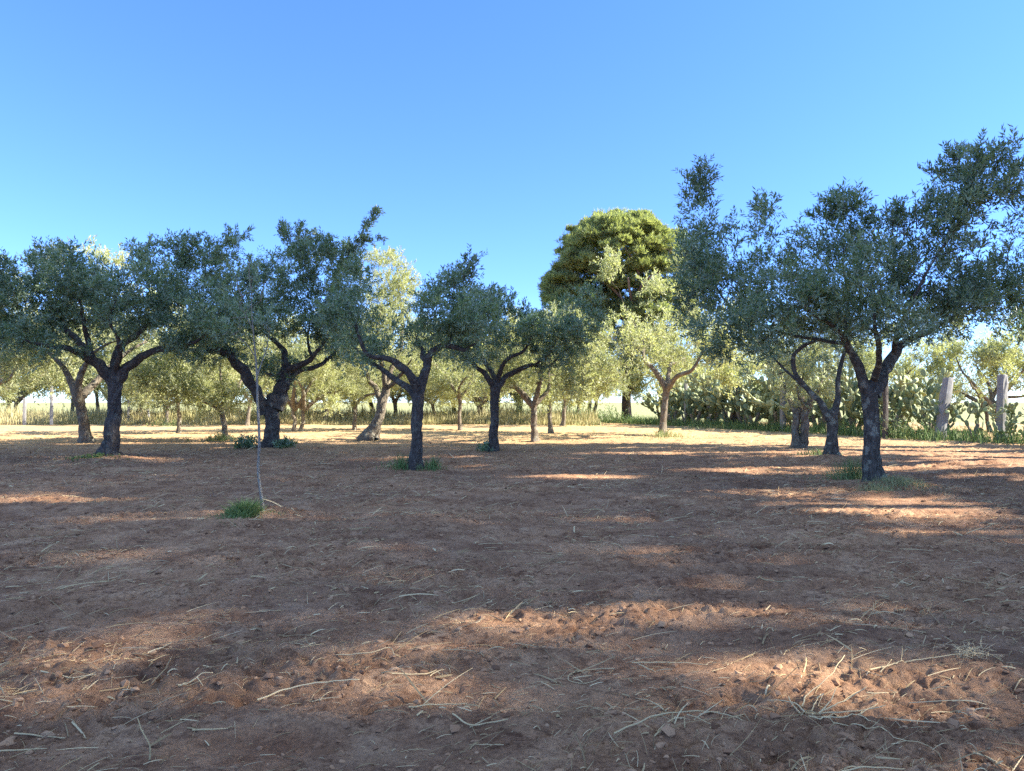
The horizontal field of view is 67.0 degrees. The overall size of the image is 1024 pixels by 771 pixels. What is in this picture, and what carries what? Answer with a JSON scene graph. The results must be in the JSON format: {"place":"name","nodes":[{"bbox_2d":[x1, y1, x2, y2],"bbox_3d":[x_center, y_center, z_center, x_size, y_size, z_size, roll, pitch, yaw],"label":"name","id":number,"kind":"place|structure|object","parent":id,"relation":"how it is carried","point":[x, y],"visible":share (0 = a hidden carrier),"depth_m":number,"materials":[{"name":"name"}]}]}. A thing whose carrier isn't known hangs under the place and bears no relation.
{"place":"outdoors","nodes":[
{"label":"outdoors","id":0,"kind":"place"},
{"bbox_2d":[0,403,1023,770],"bbox_3d":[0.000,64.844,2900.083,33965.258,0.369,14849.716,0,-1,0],"label":"ground","id":1,"kind":"structure","parent":0,"point":[180,533],"depth_m":6.14,"materials":[{"name":"soil"}]},
{"bbox_2d":[0,352,75,412],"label":"olive tree","id":2,"kind":"object","parent":1,"relation":"on","point":[11,399],"visible":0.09,"depth_m":60.73,"materials":[{"name":"green plant"}]},
{"bbox_2d":[0,272,86,405],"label":"olive tree","id":3,"kind":"object","parent":1,"relation":"on","point":[59,385],"visible":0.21,"depth_m":35.52,"materials":[{"name":"green plant"}]},
{"bbox_2d":[49,387,53,424],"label":"fence post","id":4,"kind":"object","parent":1,"relation":"on","point":[51,408],"visible":0.76,"depth_m":52.60,"materials":[{"name":"wood"}]},
{"bbox_2d":[10,325,108,412],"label":"olive tree","id":5,"kind":"object","parent":1,"relation":"on","point":[46,394],"visible":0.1,"depth_m":60.77,"materials":[{"name":"green plant"}]},
{"bbox_2d":[52,322,133,409],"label":"olive tree","id":6,"kind":"object","parent":1,"relation":"on","point":[103,382],"visible":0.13,"depth_m":61.46,"materials":[{"name":"green plant"}]},
{"bbox_2d":[54,453,137,461],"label":"weed clump","id":7,"kind":"object","parent":1,"relation":"on","point":[90,456],"visible":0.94,"depth_m":20.26,"materials":[{"name":"green plant"}]},
{"bbox_2d":[0,235,212,442],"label":"olive tree","id":8,"kind":"object","parent":1,"relation":"on","point":[78,394],"visible":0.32,"depth_m":29.46,"materials":[{"name":"green plant"}]},
{"bbox_2d":[69,315,144,406],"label":"olive tree","id":9,"kind":"object","parent":1,"relation":"on","point":[93,368],"visible":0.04,"depth_m":61.27,"materials":[{"name":"green plant"}]},
{"bbox_2d":[0,222,254,455],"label":"olive tree","id":10,"kind":"object","parent":1,"relation":"on","point":[73,285],"visible":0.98,"depth_m":20.33,"materials":[{"name":"green plant"}]},
{"bbox_2d":[85,355,173,417],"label":"olive tree","id":11,"kind":"object","parent":1,"relation":"on","point":[105,394],"visible":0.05,"depth_m":55.41,"materials":[{"name":"green plant"}]},
{"bbox_2d":[120,339,208,424],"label":"olive tree","id":12,"kind":"object","parent":1,"relation":"on","point":[140,402],"visible":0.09,"depth_m":52.29,"materials":[{"name":"green plant"}]},
{"bbox_2d":[145,417,202,426],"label":"bush","id":13,"kind":"object","parent":1,"relation":"on","point":[165,423],"visible":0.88,"depth_m":49.49,"materials":[{"name":"green plant"}]},
{"bbox_2d":[123,330,240,432],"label":"olive tree","id":14,"kind":"object","parent":1,"relation":"on","point":[205,384],"visible":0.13,"depth_m":38.69,"materials":[{"name":"green plant"}]},
{"bbox_2d":[186,432,235,441],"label":"weed clump","id":15,"kind":"object","parent":1,"relation":"on","point":[219,437],"visible":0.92,"depth_m":30.66,"materials":[{"name":"green plant"}]},
{"bbox_2d":[148,303,297,438],"bbox_3d":[-12.062,-0.753,32.048,6.098,6.486,6.662,0,-1,-17],"label":"olive tree","id":16,"kind":"object","parent":1,"relation":"on","point":[173,384],"visible":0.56,"depth_m":30.54,"materials":[{"name":"green plant"}]},
{"bbox_2d":[202,496,284,526],"bbox_3d":[-3.529,1.597,10.079,1.130,0.339,1.278,1,-1,-29],"label":"weed clump","id":17,"kind":"object","parent":1,"relation":"on","point":[244,510],"visible":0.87,"depth_m":10.00,"materials":[{"name":"green plant"}]},
{"bbox_2d":[207,246,283,508],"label":"olive sapling","id":18,"kind":"object","parent":1,"relation":"on","point":[257,385],"visible":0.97,"depth_m":10.41,"materials":[{"name":"green plant"}]},
{"bbox_2d":[192,335,300,425],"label":"olive tree","id":19,"kind":"object","parent":1,"relation":"on","point":[247,423],"visible":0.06,"depth_m":51.01,"materials":[{"name":"green plant"}]},
{"bbox_2d":[155,205,387,448],"bbox_3d":[-7.744,-1.951,25.809,7.231,8.296,5.501,0,-1,-8],"label":"olive tree","id":20,"kind":"object","parent":1,"relation":"on","point":[274,402],"visible":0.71,"depth_m":25.28,"materials":[{"name":"green plant"}]},
{"bbox_2d":[229,315,366,431],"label":"olive tree","id":21,"kind":"object","parent":1,"relation":"on","point":[295,405],"visible":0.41,"depth_m":40.75,"materials":[{"name":"green plant"}]},
{"bbox_2d":[0,403,600,424],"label":"tall grass","id":22,"kind":"structure","parent":1,"relation":"on","point":[96,416],"depth_m":54.52,"materials":[{"name":"plant"}]},
{"bbox_2d":[256,679,359,700],"bbox_3d":[-1.085,1.602,4.119,0.526,0.059,0.120,0,-1,-18],"label":"dry stalk","id":23,"kind":"object","parent":1,"relation":"on","point":[301,685],"visible":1,"depth_m":4.15,"materials":[{"name":"plant"}]},
{"bbox_2d":[252,310,366,412],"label":"olive tree","id":24,"kind":"object","parent":1,"relation":"on","point":[302,338],"visible":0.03,"depth_m":59.43,"materials":[{"name":"green plant"}]},
{"bbox_2d":[286,333,373,424],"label":"olive tree","id":25,"kind":"object","parent":1,"relation":"on","point":[298,399],"visible":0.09,"depth_m":53.98,"materials":[{"name":"green plant"}]},
{"bbox_2d":[294,325,412,429],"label":"olive tree","id":26,"kind":"object","parent":1,"relation":"on","point":[317,393],"visible":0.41,"depth_m":41.74,"materials":[{"name":"green plant"}]},
{"bbox_2d":[311,301,422,411],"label":"olive tree","id":27,"kind":"object","parent":1,"relation":"on","point":[371,405],"visible":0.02,"depth_m":57.75,"materials":[{"name":"green plant"}]},
{"bbox_2d":[318,246,429,440],"bbox_3d":[-5.722,-1.649,31.383,5.680,8.254,4.176,-1,-1,27],"label":"olive tree","id":28,"kind":"object","parent":1,"relation":"on","point":[371,431],"visible":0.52,"depth_m":30.85,"materials":[{"name":"green plant"}]},
{"bbox_2d":[351,348,436,413],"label":"olive tree","id":29,"kind":"object","parent":1,"relation":"on","point":[394,400],"visible":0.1,"depth_m":58.17,"materials":[{"name":"green plant"}]},
{"bbox_2d":[363,451,443,472],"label":"weed clump","id":30,"kind":"object","parent":1,"relation":"on","point":[399,464],"visible":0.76,"depth_m":17.62,"materials":[{"name":"green plant"}]},
{"bbox_2d":[303,243,505,470],"bbox_3d":[-2.461,-0.632,17.857,4.703,5.344,4.187,0,-1,0],"label":"olive tree","id":31,"kind":"object","parent":1,"relation":"on","point":[457,322],"visible":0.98,"depth_m":17.41,"materials":[{"name":"green plant"}]},
{"bbox_2d":[402,453,453,471],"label":"weed clump","id":32,"kind":"object","parent":1,"relation":"on","point":[433,466],"visible":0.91,"depth_m":17.49,"materials":[{"name":"green plant"}]},
{"bbox_2d":[389,349,479,415],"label":"olive tree","id":33,"kind":"object","parent":1,"relation":"on","point":[430,400],"visible":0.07,"depth_m":54.77,"materials":[{"name":"green plant"}]},
{"bbox_2d":[403,331,522,429],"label":"olive tree","id":34,"kind":"object","parent":1,"relation":"on","point":[436,376],"visible":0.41,"depth_m":42.78,"materials":[{"name":"green plant"}]},
{"bbox_2d":[452,713,507,727],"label":"dry stalk","id":35,"kind":"object","parent":1,"relation":"on","point":[464,722],"visible":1,"depth_m":3.71,"materials":[{"name":"plant"}]},
{"bbox_2d":[446,347,527,418],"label":"olive tree","id":36,"kind":"object","parent":1,"relation":"on","point":[516,402],"visible":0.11,"depth_m":56.08,"materials":[{"name":"green plant"}]},
{"bbox_2d":[467,344,550,410],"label":"olive tree","id":37,"kind":"object","parent":1,"relation":"on","point":[510,393],"visible":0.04,"depth_m":60.23,"materials":[{"name":"green plant"}]},
{"bbox_2d":[0,430,1023,770],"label":"straw litter","id":38,"kind":"object","parent":1,"relation":"on","point":[518,604],"visible":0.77,"depth_m":5.83,"materials":[{"name":"plant"}]},
{"bbox_2d":[0,441,1023,770],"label":"soil clods","id":39,"kind":"object","parent":1,"relation":"on","point":[666,729],"visible":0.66,"depth_m":4.68,"materials":[{"name":"soil"}]},
{"bbox_2d":[426,279,612,451],"bbox_3d":[0.249,-0.488,24.634,6.141,5.872,4.589,0,-1,0],"label":"olive tree","id":40,"kind":"object","parent":1,"relation":"on","point":[567,333],"visible":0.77,"depth_m":24.22,"materials":[{"name":"green plant"}]},
{"bbox_2d":[456,306,609,441],"bbox_3d":[0.784,-0.382,30.736,6.211,5.504,6.203,0,-1,-4],"label":"olive tree","id":41,"kind":"object","parent":1,"relation":"on","point":[578,387],"visible":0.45,"depth_m":30.28,"materials":[{"name":"green plant"}]},
{"bbox_2d":[476,300,615,432],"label":"olive tree","id":42,"kind":"object","parent":1,"relation":"on","point":[550,425],"visible":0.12,"depth_m":38.64,"materials":[{"name":"green plant"}]},
{"bbox_2d":[510,325,620,425],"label":"olive tree","id":43,"kind":"object","parent":1,"relation":"on","point":[563,420],"visible":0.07,"depth_m":50.86,"materials":[{"name":"green plant"}]},
{"bbox_2d":[533,341,630,414],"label":"olive tree","id":44,"kind":"object","parent":1,"relation":"on","point":[623,388],"visible":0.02,"depth_m":56.70,"materials":[{"name":"green plant"}]},
{"bbox_2d":[531,297,657,415],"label":"olive tree","id":45,"kind":"object","parent":1,"relation":"on","point":[630,378],"visible":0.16,"depth_m":61.21,"materials":[{"name":"green plant"}]},
{"bbox_2d":[562,403,636,423],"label":"bush","id":46,"kind":"object","parent":1,"relation":"on","point":[598,416],"visible":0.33,"depth_m":55.85,"materials":[{"name":"green plant"}]},
{"bbox_2d":[591,401,640,423],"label":"bush","id":47,"kind":"object","parent":1,"relation":"on","point":[610,415],"visible":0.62,"depth_m":56.52,"materials":[{"name":"green plant"}]},
{"bbox_2d":[537,207,697,417],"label":"pine tree","id":48,"kind":"object","parent":1,"relation":"on","point":[642,237],"visible":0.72,"depth_m":61.65,"materials":[{"name":"green plant"}]},
{"bbox_2d":[594,319,680,418],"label":"olive tree","id":49,"kind":"object","parent":1,"relation":"on","point":[633,393],"visible":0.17,"depth_m":62.70,"materials":[{"name":"green plant"}]},
{"bbox_2d":[640,390,679,417],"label":"prickly pear","id":50,"kind":"object","parent":1,"relation":"on","point":[647,401],"visible":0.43,"depth_m":54.58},
{"bbox_2d":[561,243,768,436],"bbox_3d":[6.903,-2.014,36.299,9.792,9.094,9.388,0,-1,7],"label":"olive tree","id":51,"kind":"object","parent":1,"relation":"on","point":[668,384],"visible":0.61,"depth_m":35.70,"materials":[{"name":"green plant"}]},
{"bbox_2d":[616,302,719,393],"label":"olive tree","id":52,"kind":"object","parent":1,"relation":"on","point":[664,368],"visible":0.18,"depth_m":61.22,"materials":[{"name":"green plant"}]},
{"bbox_2d":[633,429,708,439],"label":"weed clump","id":53,"kind":"object","parent":1,"relation":"on","point":[665,434],"visible":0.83,"depth_m":33.91,"materials":[{"name":"green plant"}]},
{"bbox_2d":[648,376,697,415],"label":"prickly pear","id":54,"kind":"object","parent":1,"relation":"on","point":[678,407],"visible":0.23,"depth_m":53.16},
{"bbox_2d":[647,387,700,423],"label":"prickly pear","id":55,"kind":"object","parent":1,"relation":"on","point":[672,399],"visible":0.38,"depth_m":52.42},
{"bbox_2d":[613,698,740,733],"bbox_3d":[0.789,1.622,3.853,0.634,0.066,0.498,0,-1,0],"label":"dry stalk","id":56,"kind":"object","parent":1,"relation":"on","point":[618,731],"visible":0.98,"depth_m":3.75,"materials":[{"name":"plant"}]},
{"bbox_2d":[675,381,701,421],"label":"prickly pear","id":57,"kind":"object","parent":1,"relation":"on","point":[679,390],"visible":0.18,"depth_m":51.73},
{"bbox_2d":[668,389,717,421],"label":"prickly pear","id":58,"kind":"object","parent":1,"relation":"on","point":[686,413],"visible":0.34,"depth_m":50.83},
{"bbox_2d":[681,387,710,424],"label":"prickly pear","id":59,"kind":"object","parent":1,"relation":"on","point":[688,397],"visible":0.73,"depth_m":49.46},
{"bbox_2d":[685,372,717,417],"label":"prickly pear","id":60,"kind":"object","parent":1,"relation":"on","point":[693,380],"visible":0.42,"depth_m":49.88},
{"bbox_2d":[694,375,723,423],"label":"prickly pear","id":61,"kind":"object","parent":1,"relation":"on","point":[713,410],"visible":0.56,"depth_m":47.67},
{"bbox_2d":[657,306,771,382],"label":"olive tree","id":62,"kind":"object","parent":1,"relation":"on","point":[761,373],"visible":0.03,"depth_m":64.67,"materials":[{"name":"green plant"}]},
{"bbox_2d":[708,382,742,425],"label":"prickly pear","id":63,"kind":"object","parent":1,"relation":"on","point":[723,415],"visible":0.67,"depth_m":46.32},
{"bbox_2d":[697,373,754,425],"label":"prickly pear","id":64,"kind":"object","parent":1,"relation":"on","point":[708,403],"visible":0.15,"depth_m":47.90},
{"bbox_2d":[732,381,740,424],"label":"fence post","id":65,"kind":"object","parent":1,"relation":"on","point":[734,417],"visible":0.2,"depth_m":46.51,"materials":[{"name":"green wood"}]},
{"bbox_2d":[724,389,756,420],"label":"prickly pear","id":66,"kind":"object","parent":1,"relation":"on","point":[732,400],"visible":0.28,"depth_m":46.08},
{"bbox_2d":[706,374,777,424],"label":"prickly pear","id":67,"kind":"object","parent":1,"relation":"on","point":[708,398],"visible":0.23,"depth_m":45.75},
{"bbox_2d":[733,384,776,427],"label":"prickly pear","id":68,"kind":"object","parent":1,"relation":"on","point":[745,407],"visible":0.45,"depth_m":44.08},
{"bbox_2d":[741,368,780,423],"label":"prickly pear","id":69,"kind":"object","parent":1,"relation":"on","point":[758,388],"visible":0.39,"depth_m":44.73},
{"bbox_2d":[744,362,786,428],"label":"prickly pear","id":70,"kind":"object","parent":1,"relation":"on","point":[774,416],"visible":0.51,"depth_m":43.22,"materials":[{"name":"plant"}]},
{"bbox_2d":[744,390,790,424],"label":"prickly pear","id":71,"kind":"object","parent":1,"relation":"on","point":[772,413],"visible":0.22,"depth_m":42.76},
{"bbox_2d":[741,380,794,421],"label":"prickly pear","id":72,"kind":"object","parent":1,"relation":"on","point":[767,403],"visible":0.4,"depth_m":40.76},
{"bbox_2d":[717,319,847,396],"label":"olive tree","id":73,"kind":"object","parent":1,"relation":"on","point":[753,371],"visible":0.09,"depth_m":50.54,"materials":[{"name":"green plant"}]},
{"bbox_2d":[780,388,785,429],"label":"fence post","id":74,"kind":"object","parent":1,"relation":"on","point":[782,416],"visible":0.47,"depth_m":40.73,"materials":[{"name":"wood"}]},
{"bbox_2d":[750,326,862,448],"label":"olive tree","id":75,"kind":"object","parent":1,"relation":"on","point":[801,411],"visible":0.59,"depth_m":26.12,"materials":[{"name":"green plant"}]},
{"bbox_2d":[770,383,843,427],"bbox_3d":[15.457,1.109,39.627,3.760,2.932,2.264,-1,-2,35],"label":"prickly pear","id":76,"kind":"object","parent":1,"relation":"on","point":[788,415],"visible":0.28,"depth_m":39.76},
{"bbox_2d":[601,414,1023,445],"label":"hedge grass","id":77,"kind":"structure","parent":1,"relation":"on","point":[982,437],"depth_m":35.64,"materials":[{"name":"plant"}]},
{"bbox_2d":[733,262,896,454],"bbox_3d":[8.091,-0.662,20.339,4.845,5.287,4.328,0,-1,0],"label":"olive tree","id":78,"kind":"object","parent":1,"relation":"on","point":[830,417],"visible":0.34,"depth_m":20.59,"materials":[{"name":"green plant"}]},
{"bbox_2d":[805,388,834,430],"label":"prickly pear","id":79,"kind":"object","parent":1,"relation":"on","point":[816,408],"visible":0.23,"depth_m":38.44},
{"bbox_2d":[801,361,854,427],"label":"tree","id":80,"kind":"object","parent":1,"relation":"on","point":[850,373],"visible":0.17,"depth_m":39.49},
{"bbox_2d":[758,324,901,402],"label":"olive tree","id":81,"kind":"object","parent":1,"relation":"on","point":[834,364],"visible":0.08,"depth_m":45.47,"materials":[{"name":"green plant"}]},
{"bbox_2d":[768,655,908,741],"bbox_3d":[1.660,1.555,3.803,0.614,0.178,0.697,0,-1,-21],"label":"dry weed","id":82,"kind":"object","parent":1,"relation":"on","point":[828,716],"visible":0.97,"depth_m":3.81,"materials":[{"name":"plant"}]},
{"bbox_2d":[658,123,1023,481],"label":"olive tree","id":83,"kind":"object","parent":1,"relation":"on","point":[706,269],"visible":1,"depth_m":13.76,"materials":[{"name":"green plant"}]},
{"bbox_2d":[821,412,863,436],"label":"leafy shrub","id":84,"kind":"object","parent":1,"relation":"on","point":[846,427],"visible":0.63,"depth_m":36.11,"materials":[{"name":"green plant"}]},
{"bbox_2d":[832,373,869,428],"bbox_3d":[16.409,0.940,37.700,2.315,3.180,1.982,1,-1,-26],"label":"prickly pear","id":85,"kind":"object","parent":1,"relation":"on","point":[844,379],"visible":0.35,"depth_m":37.20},
{"bbox_2d":[799,452,906,479],"bbox_3d":[6.515,1.498,14.867,1.830,0.735,2.044,-1,-2,35],"label":"weed clump","id":86,"kind":"object","parent":1,"relation":"on","point":[849,473],"visible":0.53,"depth_m":14.81,"materials":[{"name":"green plant"}]},
{"bbox_2d":[814,374,894,427],"bbox_3d":[16.469,1.008,38.545,1.843,3.141,5.070,1,-2,-35],"label":"prickly pear","id":87,"kind":"object","parent":1,"relation":"on","point":[861,423],"visible":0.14,"depth_m":38.01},
{"bbox_2d":[841,766,904,770],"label":"dry stalk","id":88,"kind":"object","parent":1,"relation":"on","point":[858,767],"visible":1,"depth_m":3.25,"materials":[{"name":"plant"}]},
{"bbox_2d":[829,363,919,424],"bbox_3d":[17.449,0.695,36.357,4.296,3.702,2.586,-1,-1,33],"label":"prickly pear","id":89,"kind":"object","parent":1,"relation":"on","point":[848,404],"visible":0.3,"depth_m":36.39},
{"bbox_2d":[846,481,904,500],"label":"weed clump","id":90,"kind":"object","parent":1,"relation":"on","point":[880,487],"visible":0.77,"depth_m":13.17,"materials":[{"name":"green plant"}]},
{"bbox_2d":[856,392,900,426],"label":"prickly pear","id":91,"kind":"object","parent":1,"relation":"on","point":[894,401],"visible":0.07,"depth_m":35.32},
{"bbox_2d":[882,382,888,438],"bbox_3d":[15.921,0.926,32.991,0.227,3.192,0.202,1,-1,-23],"label":"fence post","id":92,"kind":"object","parent":1,"relation":"on","point":[885,412],"visible":0.61,"depth_m":32.91,"materials":[{"name":"grey wood"}]},
{"bbox_2d":[821,473,966,499],"bbox_3d":[6.843,1.687,13.611,2.488,0.369,2.962,0,-1,0],"label":"weed clump","id":93,"kind":"object","parent":1,"relation":"on","point":[902,482],"visible":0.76,"depth_m":13.54,"materials":[{"name":"green plant"}]},
{"bbox_2d":[852,403,936,439],"bbox_3d":[16.802,1.532,33.060,3.772,1.608,3.990,0,-1,0],"label":"leafy shrub","id":94,"kind":"object","parent":1,"relation":"on","point":[892,428],"visible":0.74,"depth_m":33.03,"materials":[{"name":"green plant"}]},
{"bbox_2d":[878,375,911,429],"bbox_3d":[16.767,1.000,35.030,3.474,2.951,2.091,1,-2,-39],"label":"prickly pear","id":95,"kind":"object","parent":1,"relation":"on","point":[896,408],"visible":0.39,"depth_m":34.70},
{"bbox_2d":[878,378,919,429],"bbox_3d":[17.757,1.052,35.733,1.881,2.858,3.131,-1,-1,27],"label":"prickly pear","id":96,"kind":"object","parent":1,"relation":"on","point":[904,410],"visible":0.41,"depth_m":35.32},
{"bbox_2d":[843,314,975,427],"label":"olive tree","id":97,"kind":"object","parent":1,"relation":"on","point":[910,370],"visible":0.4,"depth_m":41.24,"materials":[{"name":"green plant"}]},
{"bbox_2d":[891,368,959,436],"bbox_3d":[18.032,0.813,34.023,2.180,3.284,2.546,1,-2,-42],"label":"prickly pear","id":98,"kind":"object","parent":1,"relation":"on","point":[936,388],"visible":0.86,"depth_m":34.17,"materials":[{"name":"plant"}]},
{"bbox_2d":[910,394,950,435],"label":"prickly pear","id":99,"kind":"object","parent":1,"relation":"on","point":[929,414],"visible":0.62,"depth_m":33.15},
{"bbox_2d":[870,642,993,672],"bbox_3d":[2.420,1.549,4.502,0.841,0.127,0.285,0,-1,-5],"label":"dry stalk","id":100,"kind":"object","parent":1,"relation":"on","point":[962,653],"visible":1,"depth_m":4.50,"materials":[{"name":"plant"}]},
{"bbox_2d":[933,377,953,439],"bbox_3d":[17.865,1.070,32.046,0.762,2.836,0.451,0,-1,-8],"label":"fence post","id":101,"kind":"object","parent":1,"relation":"on","point":[945,397],"visible":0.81,"depth_m":31.91,"materials":[{"name":"wood"}]},
{"bbox_2d":[921,393,966,429],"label":"prickly pear","id":102,"kind":"object","parent":1,"relation":"on","point":[959,399],"visible":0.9,"depth_m":31.97,"materials":[{"name":"plant"}]},
{"bbox_2d":[912,312,1023,431],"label":"olive tree","id":103,"kind":"object","parent":1,"relation":"on","point":[989,355],"visible":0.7,"depth_m":38.24,"materials":[{"name":"green plant"}]},
{"bbox_2d":[951,397,1004,439],"bbox_3d":[18.505,1.384,30.457,0.997,1.886,2.743,0,-1,1],"label":"prickly pear","id":104,"kind":"object","parent":1,"relation":"on","point":[977,410],"visible":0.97,"depth_m":30.67,"materials":[{"name":"plant"}]},
{"bbox_2d":[973,335,1023,398],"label":"olive tree","id":105,"kind":"object","parent":1,"relation":"on","point":[993,384],"visible":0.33,"depth_m":41.24,"materials":[{"name":"green plant"}]},
{"bbox_2d":[996,374,1008,440],"bbox_3d":[18.814,0.983,29.716,0.370,2.861,0.349,0,-1,-17],"label":"fence post","id":106,"kind":"object","parent":1,"relation":"on","point":[1002,387],"visible":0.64,"depth_m":29.61,"materials":[{"name":"wood"}]},
{"bbox_2d":[987,398,1023,442],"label":"prickly pear","id":107,"kind":"object","parent":1,"relation":"on","point":[1010,423],"visible":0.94,"depth_m":28.86,"materials":[{"name":"plant"}]},
{"bbox_2d":[0,0,1023,402],"label":"sky","id":108,"kind":"structure","parent":0,"point":[494,127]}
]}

